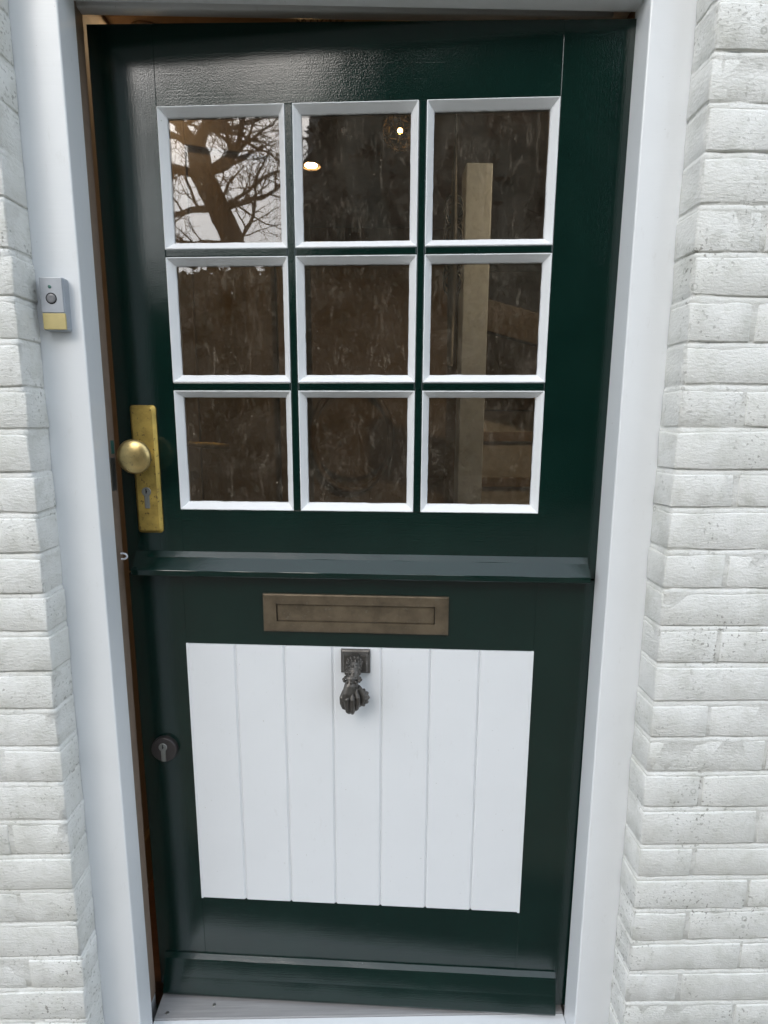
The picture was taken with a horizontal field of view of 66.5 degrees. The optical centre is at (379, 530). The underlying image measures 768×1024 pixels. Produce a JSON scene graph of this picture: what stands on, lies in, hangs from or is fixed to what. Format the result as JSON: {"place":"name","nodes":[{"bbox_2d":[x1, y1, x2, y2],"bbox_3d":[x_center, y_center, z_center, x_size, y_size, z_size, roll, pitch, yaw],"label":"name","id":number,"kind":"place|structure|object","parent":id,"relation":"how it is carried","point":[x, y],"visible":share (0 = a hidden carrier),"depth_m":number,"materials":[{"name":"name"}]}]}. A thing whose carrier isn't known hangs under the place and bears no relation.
{"place":"outdoors","nodes":[
{"label":"outdoors","id":0,"kind":"place"},
{"bbox_2d":[82,15,203,832],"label":"wall","id":1,"kind":"structure","parent":0,"point":[94,19],"depth_m":1.56,"materials":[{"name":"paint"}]},
{"bbox_2d":[148,879,162,1004],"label":"floor","id":2,"kind":"structure","parent":0,"point":[158,983],"depth_m":1.52,"materials":[{"name":"brown wood"}]},
{"bbox_2d":[144,826,152,886],"bbox_3d":[-0.705,0.770,2.798,0.016,0.152,2.700,0,10,-1],"label":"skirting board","id":3,"kind":"object","parent":2,"relation":"on","point":[148,856],"depth_m":1.71,"materials":[{"name":"brown wood"}]},
{"bbox_2d":[309,227,448,502],"bbox_3d":[-0.002,-0.403,3.208,0.720,2.322,0.040,0,10,-1],"label":"wooden screen","id":4,"kind":"object","parent":2,"relation":"on","point":[359,320],"visible":0.33,"depth_m":3.08,"materials":[{"name":"brown wood"}]},
{"bbox_2d":[309,398,393,492],"bbox_3d":[-0.150,-0.495,3.142,0.456,0.595,0.036,0,10,-1],"label":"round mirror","id":5,"kind":"object","parent":4,"relation":"attached to","point":[351,437],"visible":0.82,"depth_m":3.14,"materials":[{"name":"brown mirror"}]},
{"bbox_2d":[453,163,492,503],"bbox_3d":[0.298,-0.079,1.999,0.081,2.114,0.085,0,10,-1],"label":"post","id":6,"kind":"object","parent":2,"relation":"on","point":[473,293],"visible":0.45,"depth_m":1.86,"materials":[{"name":"paint"}]},
{"bbox_2d":[105,15,548,271],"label":"ceiling","id":7,"kind":"structure","parent":0,"point":[360,178],"depth_m":2.31,"materials":[{"name":"paint"}]},
{"bbox_2d":[131,20,154,23],"bbox_3d":[-0.600,-1.288,1.519,0.092,0.006,0.092,0,10,-1],"label":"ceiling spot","id":8,"kind":"object","parent":7,"relation":"attached to","point":[141,22],"visible":0.06,"depth_m":1.48,"materials":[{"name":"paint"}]},
{"bbox_2d":[303,160,322,170],"bbox_3d":[-0.268,-1.425,2.290,0.092,0.006,0.092,0,10,-1],"label":"ceiling spot","id":9,"kind":"object","parent":7,"relation":"attached to","point":[311,165],"visible":0.84,"depth_m":2.29,"materials":[{"name":"paint"}]},
{"bbox_2d":[296,19,343,21],"bbox_3d":[-0.132,-1.167,1.294,0.108,0.162,0.113,0,10,-1],"label":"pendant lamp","id":10,"kind":"object","parent":7,"relation":"hanging from","point":[302,20],"visible":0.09,"depth_m":1.29,"materials":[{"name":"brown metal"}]},
{"bbox_2d":[382,115,410,152],"bbox_3d":[0.059,-1.198,1.659,0.102,0.228,0.107,0,10,-1],"label":"pendant lamp","id":11,"kind":"object","parent":7,"relation":"hanging from","point":[400,131],"visible":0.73,"depth_m":1.67,"materials":[{"name":"brown metal"}]},
{"bbox_2d":[443,114,463,366],"bbox_3d":[0.222,-0.914,1.754,0.059,0.820,0.030,0,10,-1],"label":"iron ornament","id":12,"kind":"object","parent":7,"relation":"hanging from","point":[452,274],"visible":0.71,"depth_m":1.76,"materials":[{"name":"metal"}]},
{"bbox_2d":[274,269,540,502],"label":"wall back","id":13,"kind":"structure","parent":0,"point":[504,356],"depth_m":3.95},
{"bbox_2d":[481,400,533,503],"bbox_3d":[0.913,0.082,3.004,0.900,1.447,0.420,0,10,-1],"label":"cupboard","id":14,"kind":"object","parent":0,"point":[507,447],"visible":0.03,"depth_m":2.72,"materials":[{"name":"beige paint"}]},
{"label":"ground","id":15,"kind":"structure","parent":0,"visible":0},
{"bbox_2d":[0,0,104,1023],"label":"brick wall","id":16,"kind":"structure","parent":15,"relation":"on","point":[49,968],"depth_m":1.05,"materials":[{"name":"white brick"}]},
{"bbox_2d":[608,0,767,1023],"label":"brick wall","id":17,"kind":"structure","parent":15,"relation":"on","point":[691,945],"depth_m":1.04,"materials":[{"name":"white brick"}]},
{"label":"house wall","id":18,"kind":"structure","parent":15,"relation":"on","visible":0},
{"bbox_2d":[8,0,696,1023],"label":"door frame","id":19,"kind":"object","parent":18,"relation":"attached to","point":[48,44],"visible":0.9,"depth_m":1.06,"materials":[{"name":"white paint"}]},
{"bbox_2d":[39,277,71,331],"bbox_3d":[-0.539,-0.376,0.975,0.039,0.084,0.023,0,10,-1],"label":"doorbell","id":20,"kind":"object","parent":19,"relation":"attached to","point":[55,301],"visible":1,"depth_m":0.97,"materials":[{"name":"grey plastic"}]},
{"bbox_2d":[86,19,636,583],"bbox_3d":[-0.040,-0.392,1.079,0.950,0.985,0.110,1,11,3],"label":"door leaf","id":21,"kind":"object","parent":19,"relation":"attached to","point":[152,81],"visible":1,"depth_m":1.08,"materials":[{"name":"green paint"}]},
{"bbox_2d":[170,118,288,501],"bbox_3d":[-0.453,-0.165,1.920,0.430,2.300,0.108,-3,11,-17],"label":"window","id":22,"kind":"structure","parent":21,"relation":"in","point":[233,165],"depth_m":1.84,"materials":[{"name":"clear glass"}]},
{"bbox_2d":[129,572,594,1015],"bbox_3d":[-0.044,0.592,1.261,0.950,1.010,0.119,1,11,3],"label":"door leaf","id":23,"kind":"object","parent":19,"relation":"attached to","point":[362,792],"visible":0.98,"depth_m":1.26,"materials":[{"name":"green paint"}]},
{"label":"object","id":24,"kind":"structure","parent":0,"visible":0},
{"bbox_2d":[487,299,538,346],"bbox_3d":[0.907,-0.722,2.337,1.100,0.398,0.050,0,10,-1],"label":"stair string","id":25,"kind":"object","parent":24,"relation":"attached to","point":[511,322],"depth_m":2.29,"materials":[{"name":"brown wood"}]}
]}

